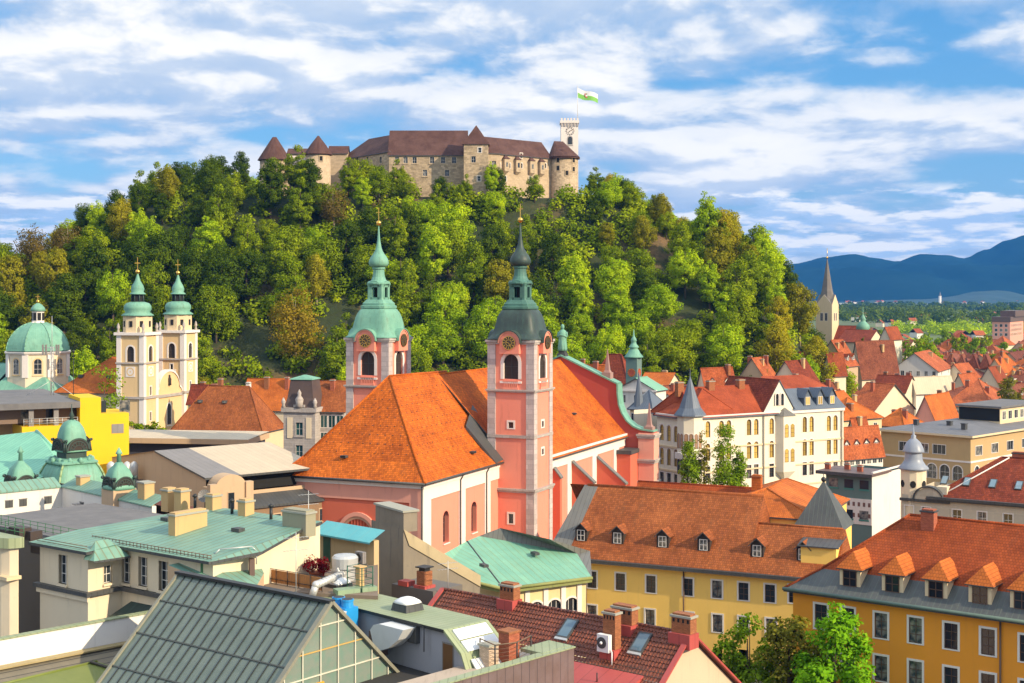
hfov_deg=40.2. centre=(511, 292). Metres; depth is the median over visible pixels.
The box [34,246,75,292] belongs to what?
leafy tree
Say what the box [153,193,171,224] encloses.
leafy tree
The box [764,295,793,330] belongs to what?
leafy tree
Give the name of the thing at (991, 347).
town house
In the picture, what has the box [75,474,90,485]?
wall chimney
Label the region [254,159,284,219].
leafy tree
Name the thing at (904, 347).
poplar tree
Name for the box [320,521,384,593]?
penthouse
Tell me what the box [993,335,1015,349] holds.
town house
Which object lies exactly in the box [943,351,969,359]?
town house
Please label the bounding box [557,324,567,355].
statue
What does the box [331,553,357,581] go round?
vent drum
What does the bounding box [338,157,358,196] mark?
leafy tree
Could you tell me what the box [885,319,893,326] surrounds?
village house
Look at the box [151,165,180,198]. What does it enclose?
leafy tree
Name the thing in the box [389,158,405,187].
leafy tree
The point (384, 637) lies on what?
ventilation duct
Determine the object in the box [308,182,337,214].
leafy tree
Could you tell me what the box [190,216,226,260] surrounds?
leafy tree
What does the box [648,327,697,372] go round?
leafy tree
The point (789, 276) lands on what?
leafy tree
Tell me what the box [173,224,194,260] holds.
leafy tree
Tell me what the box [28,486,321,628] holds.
copper roof house
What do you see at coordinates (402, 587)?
shaded wall
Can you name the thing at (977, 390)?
town house
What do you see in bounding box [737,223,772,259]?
leafy tree
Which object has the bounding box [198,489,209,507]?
satellite dish
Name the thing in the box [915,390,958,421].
town house
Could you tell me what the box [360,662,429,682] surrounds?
terrace
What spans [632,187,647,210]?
leafy tree
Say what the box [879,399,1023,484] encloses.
office block
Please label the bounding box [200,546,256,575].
roof clutter
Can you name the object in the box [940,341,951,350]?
town house
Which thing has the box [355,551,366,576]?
air conditioner
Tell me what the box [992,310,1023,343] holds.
apartment block
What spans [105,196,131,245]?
leafy tree
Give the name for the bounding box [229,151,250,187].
leafy tree
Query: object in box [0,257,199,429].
cathedral
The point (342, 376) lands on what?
leafy tree
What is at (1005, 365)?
town house
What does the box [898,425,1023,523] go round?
turreted house
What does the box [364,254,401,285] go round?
leafy tree
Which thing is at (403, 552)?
fire wall
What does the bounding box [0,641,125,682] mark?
ribbed roof
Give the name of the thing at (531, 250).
leafy tree
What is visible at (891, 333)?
town house
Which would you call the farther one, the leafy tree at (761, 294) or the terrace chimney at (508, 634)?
the leafy tree at (761, 294)
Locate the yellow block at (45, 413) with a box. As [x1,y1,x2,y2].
[0,389,129,474]
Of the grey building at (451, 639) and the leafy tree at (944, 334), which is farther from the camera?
the leafy tree at (944, 334)
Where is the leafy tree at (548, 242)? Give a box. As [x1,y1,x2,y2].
[537,228,568,279]
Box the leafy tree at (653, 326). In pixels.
[641,324,660,352]
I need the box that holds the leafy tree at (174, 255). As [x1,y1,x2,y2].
[163,233,184,285]
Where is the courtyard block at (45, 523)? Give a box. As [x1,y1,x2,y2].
[0,503,163,632]
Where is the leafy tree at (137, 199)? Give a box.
[126,183,150,213]
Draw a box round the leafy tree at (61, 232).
[48,222,81,265]
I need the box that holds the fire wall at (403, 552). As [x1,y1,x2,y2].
[371,501,480,596]
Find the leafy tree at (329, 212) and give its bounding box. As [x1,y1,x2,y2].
[315,186,350,232]
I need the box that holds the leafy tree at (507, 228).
[490,211,515,246]
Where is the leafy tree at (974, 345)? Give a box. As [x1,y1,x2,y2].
[963,337,986,354]
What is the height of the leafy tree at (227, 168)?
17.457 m
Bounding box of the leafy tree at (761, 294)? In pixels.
[754,269,778,307]
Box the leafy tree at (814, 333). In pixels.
[808,328,826,345]
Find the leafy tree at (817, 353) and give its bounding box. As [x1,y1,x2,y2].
[801,342,838,382]
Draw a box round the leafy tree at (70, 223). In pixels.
[55,218,78,239]
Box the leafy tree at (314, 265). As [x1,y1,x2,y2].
[299,252,332,304]
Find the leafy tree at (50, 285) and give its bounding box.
[41,278,74,316]
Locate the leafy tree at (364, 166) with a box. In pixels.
[348,158,374,189]
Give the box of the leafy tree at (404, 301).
[393,269,422,327]
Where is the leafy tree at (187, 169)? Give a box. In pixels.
[177,161,196,191]
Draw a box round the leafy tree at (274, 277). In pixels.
[269,251,306,291]
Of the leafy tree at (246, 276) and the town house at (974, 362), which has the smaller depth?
the leafy tree at (246, 276)
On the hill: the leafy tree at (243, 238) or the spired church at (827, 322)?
the leafy tree at (243, 238)
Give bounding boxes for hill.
[2,196,802,386]
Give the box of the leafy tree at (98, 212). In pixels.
[85,200,107,235]
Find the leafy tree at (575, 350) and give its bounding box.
[553,333,590,363]
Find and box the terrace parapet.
[432,640,575,682]
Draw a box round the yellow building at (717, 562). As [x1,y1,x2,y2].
[554,483,850,669]
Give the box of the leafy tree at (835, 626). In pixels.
[789,601,875,682]
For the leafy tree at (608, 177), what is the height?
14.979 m
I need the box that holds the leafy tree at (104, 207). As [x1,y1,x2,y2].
[100,203,108,217]
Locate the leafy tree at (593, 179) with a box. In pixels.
[586,167,604,192]
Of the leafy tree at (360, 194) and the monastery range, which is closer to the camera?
the monastery range
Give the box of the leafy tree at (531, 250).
[522,229,538,270]
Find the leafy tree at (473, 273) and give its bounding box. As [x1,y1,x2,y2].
[451,239,493,304]
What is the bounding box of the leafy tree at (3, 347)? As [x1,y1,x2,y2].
[0,329,13,362]
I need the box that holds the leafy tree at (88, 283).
[70,271,100,317]
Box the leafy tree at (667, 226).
[657,211,676,239]
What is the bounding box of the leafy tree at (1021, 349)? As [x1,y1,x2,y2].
[1006,347,1023,353]
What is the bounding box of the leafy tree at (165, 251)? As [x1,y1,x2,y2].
[141,228,186,287]
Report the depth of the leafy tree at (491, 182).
509.46 m
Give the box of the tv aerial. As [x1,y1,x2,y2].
[299,490,318,508]
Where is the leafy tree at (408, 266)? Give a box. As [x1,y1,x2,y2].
[385,248,418,295]
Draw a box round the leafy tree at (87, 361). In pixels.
[70,345,99,378]
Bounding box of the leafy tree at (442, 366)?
[436,364,448,371]
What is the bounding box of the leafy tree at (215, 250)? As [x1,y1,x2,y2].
[203,243,230,278]
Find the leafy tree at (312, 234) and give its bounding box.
[302,225,327,251]
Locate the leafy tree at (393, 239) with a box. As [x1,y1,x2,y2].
[381,206,409,263]
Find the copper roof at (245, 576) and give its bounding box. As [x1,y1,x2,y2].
[168,563,263,585]
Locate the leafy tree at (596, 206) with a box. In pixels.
[588,200,603,225]
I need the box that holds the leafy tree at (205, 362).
[198,336,222,380]
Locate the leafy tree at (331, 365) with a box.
[318,325,345,379]
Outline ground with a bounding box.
[588,303,996,682]
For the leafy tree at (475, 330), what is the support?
on the hill
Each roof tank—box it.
[107,461,114,470]
[124,461,130,468]
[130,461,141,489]
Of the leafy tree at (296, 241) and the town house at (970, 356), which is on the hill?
the leafy tree at (296, 241)
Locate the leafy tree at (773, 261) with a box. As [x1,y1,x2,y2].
[752,245,786,285]
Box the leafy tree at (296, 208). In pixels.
[283,177,315,230]
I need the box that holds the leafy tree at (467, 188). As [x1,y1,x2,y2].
[458,173,473,205]
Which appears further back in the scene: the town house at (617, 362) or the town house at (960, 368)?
the town house at (960, 368)
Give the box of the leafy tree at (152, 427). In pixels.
[149,421,166,429]
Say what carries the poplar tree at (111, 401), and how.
on the ground
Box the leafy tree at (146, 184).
[128,170,152,203]
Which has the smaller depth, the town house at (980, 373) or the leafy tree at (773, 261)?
the leafy tree at (773, 261)
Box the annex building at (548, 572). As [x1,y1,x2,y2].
[445,528,592,662]
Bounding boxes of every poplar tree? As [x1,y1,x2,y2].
[91,364,129,436]
[677,439,700,483]
[695,430,711,483]
[707,424,743,485]
[729,446,748,486]
[902,341,910,360]
[904,336,923,357]
[912,333,930,352]
[924,338,936,351]
[924,342,942,358]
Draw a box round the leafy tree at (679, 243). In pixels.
[664,221,697,256]
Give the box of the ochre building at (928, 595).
[782,508,1023,682]
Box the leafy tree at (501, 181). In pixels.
[492,167,506,191]
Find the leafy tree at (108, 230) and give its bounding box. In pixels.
[102,203,129,233]
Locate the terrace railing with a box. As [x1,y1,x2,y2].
[479,635,531,664]
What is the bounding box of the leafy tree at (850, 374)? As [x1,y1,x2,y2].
[846,365,856,392]
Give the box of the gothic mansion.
[634,373,844,487]
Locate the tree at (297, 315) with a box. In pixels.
[267,285,326,365]
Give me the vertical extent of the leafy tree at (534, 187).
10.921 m
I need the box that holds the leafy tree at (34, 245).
[17,232,43,259]
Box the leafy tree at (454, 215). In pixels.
[432,201,476,244]
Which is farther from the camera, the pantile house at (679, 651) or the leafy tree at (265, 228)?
the leafy tree at (265, 228)
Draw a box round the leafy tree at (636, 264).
[622,248,659,283]
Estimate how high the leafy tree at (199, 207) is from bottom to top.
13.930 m
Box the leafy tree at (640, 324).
[618,308,656,348]
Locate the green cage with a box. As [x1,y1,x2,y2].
[347,563,372,592]
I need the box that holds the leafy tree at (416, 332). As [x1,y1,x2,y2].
[406,323,438,367]
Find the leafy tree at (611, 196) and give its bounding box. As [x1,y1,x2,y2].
[595,178,623,212]
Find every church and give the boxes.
[286,204,660,553]
[816,257,869,345]
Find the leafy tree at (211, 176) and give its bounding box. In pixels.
[197,159,224,194]
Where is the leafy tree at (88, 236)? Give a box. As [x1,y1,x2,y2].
[71,224,116,271]
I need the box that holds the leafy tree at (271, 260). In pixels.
[261,229,303,273]
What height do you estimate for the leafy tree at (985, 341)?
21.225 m
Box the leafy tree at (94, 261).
[81,238,112,289]
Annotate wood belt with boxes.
[806,300,1023,310]
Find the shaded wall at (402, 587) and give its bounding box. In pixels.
[392,578,461,604]
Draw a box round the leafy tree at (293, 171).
[282,144,306,187]
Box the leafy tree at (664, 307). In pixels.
[635,283,683,328]
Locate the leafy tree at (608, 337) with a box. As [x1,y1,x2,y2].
[587,322,629,363]
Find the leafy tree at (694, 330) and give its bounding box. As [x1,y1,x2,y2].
[667,318,706,353]
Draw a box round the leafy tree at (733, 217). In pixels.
[727,209,746,257]
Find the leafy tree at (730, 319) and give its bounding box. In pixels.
[712,311,744,346]
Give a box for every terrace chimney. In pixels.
[477,640,500,666]
[497,627,520,662]
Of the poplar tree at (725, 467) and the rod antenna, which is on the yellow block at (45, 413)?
the rod antenna
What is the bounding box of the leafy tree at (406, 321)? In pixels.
[390,295,410,325]
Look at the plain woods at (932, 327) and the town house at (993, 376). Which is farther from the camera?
the plain woods at (932, 327)
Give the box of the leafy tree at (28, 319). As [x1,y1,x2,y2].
[18,299,56,326]
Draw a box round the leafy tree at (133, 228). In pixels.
[124,208,148,244]
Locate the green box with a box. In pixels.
[333,584,376,595]
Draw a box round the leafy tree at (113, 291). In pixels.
[94,269,131,328]
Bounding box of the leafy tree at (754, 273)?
[729,248,765,297]
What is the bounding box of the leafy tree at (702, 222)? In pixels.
[691,191,719,244]
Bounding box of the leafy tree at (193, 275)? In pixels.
[170,243,208,305]
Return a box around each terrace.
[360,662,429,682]
[399,650,529,682]
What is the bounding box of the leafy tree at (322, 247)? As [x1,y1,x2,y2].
[302,237,343,280]
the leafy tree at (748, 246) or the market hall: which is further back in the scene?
the leafy tree at (748, 246)
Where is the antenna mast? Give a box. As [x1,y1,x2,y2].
[27,345,71,394]
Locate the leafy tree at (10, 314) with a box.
[0,287,25,335]
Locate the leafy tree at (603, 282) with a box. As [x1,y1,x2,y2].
[594,257,635,302]
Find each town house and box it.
[170,378,282,447]
[186,381,217,407]
[247,376,289,421]
[320,379,345,438]
[580,358,610,371]
[602,353,625,384]
[622,376,668,415]
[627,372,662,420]
[642,370,679,384]
[662,385,670,391]
[666,383,686,397]
[696,364,734,386]
[739,355,775,377]
[775,358,820,382]
[822,352,847,391]
[822,379,840,390]
[826,339,859,388]
[835,390,850,399]
[839,329,880,352]
[840,394,884,433]
[843,425,885,466]
[848,382,858,393]
[848,416,867,426]
[853,340,899,390]
[857,381,915,416]
[875,371,914,403]
[879,326,902,363]
[882,408,922,427]
[898,349,951,376]
[902,340,915,358]
[913,375,952,415]
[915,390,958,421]
[935,345,947,354]
[938,332,983,346]
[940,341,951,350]
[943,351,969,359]
[945,353,956,364]
[946,382,1003,397]
[951,362,980,381]
[952,379,1002,413]
[954,370,978,387]
[957,353,967,362]
[961,347,989,355]
[966,351,980,359]
[969,353,980,369]
[975,369,983,378]
[978,352,994,361]
[979,353,991,372]
[980,365,1009,389]
[985,345,999,352]
[989,348,1007,353]
[990,357,1012,374]
[991,351,1017,367]
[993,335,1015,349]
[1005,381,1023,399]
[1006,365,1023,375]
[1007,350,1023,360]
[1007,368,1023,377]
[1010,370,1023,383]
[1012,341,1023,348]
[1016,359,1023,365]
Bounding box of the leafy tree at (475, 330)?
[461,301,501,363]
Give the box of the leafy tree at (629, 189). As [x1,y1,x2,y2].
[616,180,641,213]
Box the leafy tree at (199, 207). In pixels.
[184,193,206,227]
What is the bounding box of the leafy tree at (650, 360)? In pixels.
[638,331,661,375]
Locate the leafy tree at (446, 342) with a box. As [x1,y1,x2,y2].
[420,318,464,363]
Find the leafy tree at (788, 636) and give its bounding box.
[750,614,838,682]
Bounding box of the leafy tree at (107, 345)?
[99,318,120,363]
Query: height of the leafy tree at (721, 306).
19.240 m
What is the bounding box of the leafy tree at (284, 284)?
[274,260,310,332]
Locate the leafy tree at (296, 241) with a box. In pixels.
[265,224,308,262]
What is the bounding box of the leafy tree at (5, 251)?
[0,243,23,285]
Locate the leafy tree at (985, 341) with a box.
[979,334,992,347]
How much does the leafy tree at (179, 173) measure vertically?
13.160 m
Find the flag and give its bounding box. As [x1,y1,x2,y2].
[577,86,597,117]
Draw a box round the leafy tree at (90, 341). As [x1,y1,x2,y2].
[66,317,98,364]
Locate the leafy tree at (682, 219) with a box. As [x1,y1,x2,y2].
[675,217,688,224]
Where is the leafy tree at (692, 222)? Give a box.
[688,216,718,240]
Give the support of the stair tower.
on the ground
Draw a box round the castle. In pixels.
[258,118,579,197]
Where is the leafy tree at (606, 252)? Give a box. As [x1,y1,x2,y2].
[597,245,626,273]
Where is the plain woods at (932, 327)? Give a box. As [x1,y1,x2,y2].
[814,318,1023,339]
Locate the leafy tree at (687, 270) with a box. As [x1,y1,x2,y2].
[664,248,704,298]
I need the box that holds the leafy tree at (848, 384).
[846,370,856,398]
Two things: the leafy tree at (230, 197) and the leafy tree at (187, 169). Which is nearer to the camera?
the leafy tree at (230, 197)
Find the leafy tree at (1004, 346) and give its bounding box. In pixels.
[997,341,1010,350]
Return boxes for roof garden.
[264,564,377,599]
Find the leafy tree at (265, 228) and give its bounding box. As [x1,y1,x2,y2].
[257,218,278,239]
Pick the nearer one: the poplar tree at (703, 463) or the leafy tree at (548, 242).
the poplar tree at (703, 463)
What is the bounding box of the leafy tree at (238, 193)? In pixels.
[222,170,247,207]
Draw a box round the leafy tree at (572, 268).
[554,251,591,314]
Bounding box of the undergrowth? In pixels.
[2,180,813,386]
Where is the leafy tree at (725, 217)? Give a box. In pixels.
[708,207,741,251]
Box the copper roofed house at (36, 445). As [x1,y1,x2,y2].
[0,429,56,481]
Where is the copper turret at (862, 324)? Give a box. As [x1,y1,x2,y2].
[856,314,869,329]
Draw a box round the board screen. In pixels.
[270,568,321,590]
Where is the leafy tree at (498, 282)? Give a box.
[483,258,513,305]
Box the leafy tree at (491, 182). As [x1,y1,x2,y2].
[483,161,499,190]
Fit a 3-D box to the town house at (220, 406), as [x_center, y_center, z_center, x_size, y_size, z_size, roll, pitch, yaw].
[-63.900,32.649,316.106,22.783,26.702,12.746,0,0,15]
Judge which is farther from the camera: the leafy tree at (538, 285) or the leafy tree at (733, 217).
the leafy tree at (733, 217)
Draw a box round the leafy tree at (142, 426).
[134,423,149,429]
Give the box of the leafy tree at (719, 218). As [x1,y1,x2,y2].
[705,212,730,247]
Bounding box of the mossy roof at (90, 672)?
[2,660,107,682]
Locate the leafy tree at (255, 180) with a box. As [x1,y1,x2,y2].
[249,176,259,184]
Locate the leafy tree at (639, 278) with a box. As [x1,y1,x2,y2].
[629,268,661,305]
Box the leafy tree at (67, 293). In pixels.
[45,271,85,333]
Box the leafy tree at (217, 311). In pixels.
[191,283,239,343]
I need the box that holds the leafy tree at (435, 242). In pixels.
[418,221,451,281]
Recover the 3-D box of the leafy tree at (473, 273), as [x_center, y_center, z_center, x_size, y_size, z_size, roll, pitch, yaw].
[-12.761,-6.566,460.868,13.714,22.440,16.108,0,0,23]
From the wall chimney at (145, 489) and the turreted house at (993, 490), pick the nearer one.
the wall chimney at (145, 489)
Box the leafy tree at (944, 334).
[934,328,953,344]
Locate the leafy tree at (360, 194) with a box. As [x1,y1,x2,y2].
[353,175,372,212]
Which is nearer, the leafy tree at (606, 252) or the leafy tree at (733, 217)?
the leafy tree at (606, 252)
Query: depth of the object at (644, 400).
302.67 m
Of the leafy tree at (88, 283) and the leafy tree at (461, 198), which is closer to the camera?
the leafy tree at (88, 283)
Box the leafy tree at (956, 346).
[949,333,967,350]
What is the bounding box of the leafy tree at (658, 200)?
[647,192,673,223]
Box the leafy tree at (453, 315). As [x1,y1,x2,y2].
[422,288,467,337]
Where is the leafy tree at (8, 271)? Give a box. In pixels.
[0,254,26,320]
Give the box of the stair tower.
[795,472,853,548]
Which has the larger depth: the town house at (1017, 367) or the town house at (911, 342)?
the town house at (911, 342)
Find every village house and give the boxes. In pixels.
[876,320,883,326]
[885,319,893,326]
[907,318,916,324]
[909,328,923,338]
[953,330,970,336]
[970,330,985,337]
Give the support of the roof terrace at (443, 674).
on the grey building at (451, 639)
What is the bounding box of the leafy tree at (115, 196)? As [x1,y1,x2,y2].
[105,189,126,213]
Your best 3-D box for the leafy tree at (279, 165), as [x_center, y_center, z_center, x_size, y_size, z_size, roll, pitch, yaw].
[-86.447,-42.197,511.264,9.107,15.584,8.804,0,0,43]
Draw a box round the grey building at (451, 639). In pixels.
[324,577,501,673]
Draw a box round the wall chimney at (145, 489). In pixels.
[136,480,155,499]
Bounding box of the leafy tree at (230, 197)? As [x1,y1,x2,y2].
[206,178,237,212]
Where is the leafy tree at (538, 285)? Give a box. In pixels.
[527,272,560,316]
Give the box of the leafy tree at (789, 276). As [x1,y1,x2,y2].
[777,259,798,299]
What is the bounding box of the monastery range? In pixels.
[637,474,762,492]
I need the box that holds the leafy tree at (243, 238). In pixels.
[231,213,263,267]
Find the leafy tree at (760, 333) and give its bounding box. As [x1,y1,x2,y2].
[754,312,776,352]
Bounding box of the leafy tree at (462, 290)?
[443,280,470,311]
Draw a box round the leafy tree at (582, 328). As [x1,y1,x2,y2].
[564,311,595,341]
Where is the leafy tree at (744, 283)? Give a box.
[716,257,757,307]
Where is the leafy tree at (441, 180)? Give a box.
[430,175,449,196]
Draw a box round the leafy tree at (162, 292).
[140,260,171,328]
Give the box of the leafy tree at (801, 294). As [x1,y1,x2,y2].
[785,281,820,345]
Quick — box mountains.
[789,235,1023,301]
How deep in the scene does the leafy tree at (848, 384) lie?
449.93 m
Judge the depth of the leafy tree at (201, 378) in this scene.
404.88 m
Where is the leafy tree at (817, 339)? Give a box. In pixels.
[804,335,828,350]
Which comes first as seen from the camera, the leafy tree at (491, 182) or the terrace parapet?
the terrace parapet
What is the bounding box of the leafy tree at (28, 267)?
[17,253,30,278]
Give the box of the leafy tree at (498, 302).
[479,295,506,332]
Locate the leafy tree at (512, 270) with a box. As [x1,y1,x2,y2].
[506,265,531,279]
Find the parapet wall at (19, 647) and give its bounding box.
[0,610,148,664]
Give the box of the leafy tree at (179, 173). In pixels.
[171,162,185,188]
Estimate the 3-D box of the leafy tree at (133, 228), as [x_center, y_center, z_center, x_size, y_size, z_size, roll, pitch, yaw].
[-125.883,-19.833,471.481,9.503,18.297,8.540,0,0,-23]
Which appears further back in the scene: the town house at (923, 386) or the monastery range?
the town house at (923, 386)
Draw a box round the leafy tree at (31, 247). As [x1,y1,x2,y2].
[11,223,51,280]
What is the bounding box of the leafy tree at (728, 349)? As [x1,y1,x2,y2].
[704,323,745,369]
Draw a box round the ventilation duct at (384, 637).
[369,621,424,654]
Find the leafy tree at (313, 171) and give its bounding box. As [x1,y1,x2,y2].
[296,158,322,215]
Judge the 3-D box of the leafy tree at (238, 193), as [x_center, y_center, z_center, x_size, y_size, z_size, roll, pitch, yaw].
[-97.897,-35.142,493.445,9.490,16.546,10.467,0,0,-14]
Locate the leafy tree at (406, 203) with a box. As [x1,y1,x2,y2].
[401,195,416,210]
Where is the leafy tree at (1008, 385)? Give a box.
[996,377,1023,399]
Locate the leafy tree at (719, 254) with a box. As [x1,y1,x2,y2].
[701,225,736,281]
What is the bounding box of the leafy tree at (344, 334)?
[333,312,353,352]
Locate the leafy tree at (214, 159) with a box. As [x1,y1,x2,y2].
[192,154,224,185]
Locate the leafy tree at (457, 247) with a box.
[424,222,472,277]
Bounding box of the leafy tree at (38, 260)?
[28,251,47,288]
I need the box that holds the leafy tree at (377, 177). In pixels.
[363,165,394,202]
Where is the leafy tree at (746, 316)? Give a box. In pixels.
[717,282,761,332]
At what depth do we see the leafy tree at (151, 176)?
516.99 m
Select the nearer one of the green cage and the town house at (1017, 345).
the green cage
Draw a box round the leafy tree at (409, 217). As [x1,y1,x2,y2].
[399,205,420,252]
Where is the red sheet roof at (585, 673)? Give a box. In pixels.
[574,661,643,682]
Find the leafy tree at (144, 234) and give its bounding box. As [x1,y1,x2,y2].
[136,215,163,257]
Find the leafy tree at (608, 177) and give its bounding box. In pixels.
[598,174,615,189]
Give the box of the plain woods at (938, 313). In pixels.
[810,303,1023,324]
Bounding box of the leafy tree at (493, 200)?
[483,190,507,222]
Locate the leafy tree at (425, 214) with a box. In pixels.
[411,199,442,232]
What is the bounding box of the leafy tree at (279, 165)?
[265,156,286,183]
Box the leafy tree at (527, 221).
[512,213,537,244]
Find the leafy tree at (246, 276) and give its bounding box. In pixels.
[224,247,267,307]
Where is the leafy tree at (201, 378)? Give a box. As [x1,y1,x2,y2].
[198,375,212,383]
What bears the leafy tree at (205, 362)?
on the hill
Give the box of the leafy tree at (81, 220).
[72,203,95,236]
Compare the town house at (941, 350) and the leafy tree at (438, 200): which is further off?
the town house at (941, 350)
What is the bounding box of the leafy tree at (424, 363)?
[411,343,435,372]
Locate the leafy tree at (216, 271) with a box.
[193,252,244,303]
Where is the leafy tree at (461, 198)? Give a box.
[453,195,468,223]
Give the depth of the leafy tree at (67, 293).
432.47 m
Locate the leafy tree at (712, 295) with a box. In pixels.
[697,260,721,312]
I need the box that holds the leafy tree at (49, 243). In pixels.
[43,229,63,252]
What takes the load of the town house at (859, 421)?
on the ground
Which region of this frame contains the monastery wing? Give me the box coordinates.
[748,478,849,523]
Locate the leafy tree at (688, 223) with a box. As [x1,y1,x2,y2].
[677,219,691,234]
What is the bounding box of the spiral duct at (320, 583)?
[309,570,346,595]
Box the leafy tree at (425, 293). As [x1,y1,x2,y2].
[418,272,444,318]
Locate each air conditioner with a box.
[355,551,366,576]
[597,633,612,668]
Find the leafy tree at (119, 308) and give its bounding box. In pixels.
[114,287,130,331]
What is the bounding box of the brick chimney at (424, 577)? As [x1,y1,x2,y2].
[414,565,434,589]
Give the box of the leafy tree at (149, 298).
[144,284,162,329]
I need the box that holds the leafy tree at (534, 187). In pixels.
[525,174,544,202]
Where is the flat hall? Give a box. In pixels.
[129,429,268,453]
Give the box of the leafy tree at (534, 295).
[532,288,542,310]
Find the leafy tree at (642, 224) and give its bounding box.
[629,214,657,252]
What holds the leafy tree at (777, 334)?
on the hill
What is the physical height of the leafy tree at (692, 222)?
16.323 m
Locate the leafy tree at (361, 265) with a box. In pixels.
[348,244,375,282]
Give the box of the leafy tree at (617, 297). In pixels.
[599,278,632,328]
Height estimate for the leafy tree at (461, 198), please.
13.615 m
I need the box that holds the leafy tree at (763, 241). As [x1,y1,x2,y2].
[750,228,772,262]
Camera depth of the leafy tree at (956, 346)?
797.99 m
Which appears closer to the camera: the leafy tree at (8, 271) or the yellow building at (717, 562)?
the yellow building at (717, 562)
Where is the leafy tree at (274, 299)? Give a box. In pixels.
[270,287,298,320]
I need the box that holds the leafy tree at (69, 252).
[63,235,84,273]
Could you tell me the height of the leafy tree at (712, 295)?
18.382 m
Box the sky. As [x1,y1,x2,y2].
[0,0,1023,263]
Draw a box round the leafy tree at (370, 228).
[354,205,392,245]
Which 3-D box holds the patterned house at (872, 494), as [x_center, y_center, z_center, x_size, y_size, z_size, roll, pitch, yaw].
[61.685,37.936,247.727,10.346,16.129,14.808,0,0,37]
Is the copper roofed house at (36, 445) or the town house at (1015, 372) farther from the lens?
the town house at (1015, 372)
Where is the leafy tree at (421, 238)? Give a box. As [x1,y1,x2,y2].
[416,219,434,259]
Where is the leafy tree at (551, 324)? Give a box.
[536,296,560,351]
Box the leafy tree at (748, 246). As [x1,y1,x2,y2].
[740,243,758,269]
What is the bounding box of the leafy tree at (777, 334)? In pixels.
[753,317,796,372]
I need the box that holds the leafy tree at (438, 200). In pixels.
[425,183,447,220]
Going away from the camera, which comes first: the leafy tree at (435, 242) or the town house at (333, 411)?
the town house at (333, 411)
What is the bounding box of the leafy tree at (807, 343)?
[801,340,828,350]
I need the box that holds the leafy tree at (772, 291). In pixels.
[764,279,786,314]
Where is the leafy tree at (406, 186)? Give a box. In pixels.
[396,173,416,196]
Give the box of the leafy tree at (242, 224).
[231,222,258,248]
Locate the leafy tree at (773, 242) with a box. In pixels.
[750,227,777,248]
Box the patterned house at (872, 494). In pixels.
[816,462,900,547]
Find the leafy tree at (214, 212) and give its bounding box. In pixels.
[202,183,233,238]
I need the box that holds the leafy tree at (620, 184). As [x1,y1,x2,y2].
[616,177,630,197]
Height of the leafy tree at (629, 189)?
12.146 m
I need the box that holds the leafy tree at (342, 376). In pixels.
[336,358,345,379]
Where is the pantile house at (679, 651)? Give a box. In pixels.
[428,581,741,682]
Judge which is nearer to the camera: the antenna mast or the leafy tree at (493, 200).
the antenna mast
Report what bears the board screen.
on the roof garden
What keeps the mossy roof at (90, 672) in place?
attached to the ribbed roof at (105, 654)
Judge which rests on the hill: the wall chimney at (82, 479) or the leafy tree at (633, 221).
the leafy tree at (633, 221)
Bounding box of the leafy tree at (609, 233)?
[598,222,615,245]
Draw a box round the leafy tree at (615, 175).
[611,172,622,185]
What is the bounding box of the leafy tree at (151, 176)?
[147,161,161,192]
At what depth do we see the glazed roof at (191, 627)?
102.12 m
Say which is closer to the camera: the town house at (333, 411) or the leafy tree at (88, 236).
the town house at (333, 411)
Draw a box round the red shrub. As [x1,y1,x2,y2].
[302,554,330,576]
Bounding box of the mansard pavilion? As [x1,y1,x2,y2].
[281,375,322,456]
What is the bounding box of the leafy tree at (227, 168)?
[216,155,233,181]
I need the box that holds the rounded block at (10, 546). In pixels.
[0,520,23,636]
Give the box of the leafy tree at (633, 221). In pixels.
[624,210,654,235]
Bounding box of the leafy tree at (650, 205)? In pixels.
[645,194,658,220]
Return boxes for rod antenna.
[72,350,74,394]
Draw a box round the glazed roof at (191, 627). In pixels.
[96,570,399,682]
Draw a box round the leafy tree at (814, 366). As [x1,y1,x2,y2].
[791,353,821,379]
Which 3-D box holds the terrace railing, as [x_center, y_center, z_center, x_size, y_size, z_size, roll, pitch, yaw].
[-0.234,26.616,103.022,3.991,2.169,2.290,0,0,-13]
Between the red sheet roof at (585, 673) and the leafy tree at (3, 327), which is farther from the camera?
the leafy tree at (3, 327)
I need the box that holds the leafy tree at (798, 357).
[790,353,802,359]
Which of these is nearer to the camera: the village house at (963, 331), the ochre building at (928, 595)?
the ochre building at (928, 595)
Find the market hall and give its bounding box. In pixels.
[112,442,324,522]
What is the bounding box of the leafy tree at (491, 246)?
[478,223,512,263]
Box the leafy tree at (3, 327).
[0,312,9,343]
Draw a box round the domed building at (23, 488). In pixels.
[0,404,192,514]
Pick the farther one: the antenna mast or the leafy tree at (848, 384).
the leafy tree at (848, 384)
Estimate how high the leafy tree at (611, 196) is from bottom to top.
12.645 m
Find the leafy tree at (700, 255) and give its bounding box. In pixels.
[693,248,713,269]
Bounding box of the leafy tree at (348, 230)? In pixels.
[328,218,365,272]
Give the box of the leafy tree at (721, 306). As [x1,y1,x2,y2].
[713,287,740,325]
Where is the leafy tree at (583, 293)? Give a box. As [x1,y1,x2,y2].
[568,274,594,320]
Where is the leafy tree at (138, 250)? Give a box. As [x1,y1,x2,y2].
[115,237,157,288]
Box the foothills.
[839,290,1023,303]
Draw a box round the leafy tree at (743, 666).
[712,612,794,682]
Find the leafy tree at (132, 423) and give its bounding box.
[129,421,137,428]
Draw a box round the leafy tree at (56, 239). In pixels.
[52,230,64,249]
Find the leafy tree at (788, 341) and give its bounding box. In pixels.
[771,322,791,363]
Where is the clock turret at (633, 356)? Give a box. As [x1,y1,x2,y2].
[624,330,642,382]

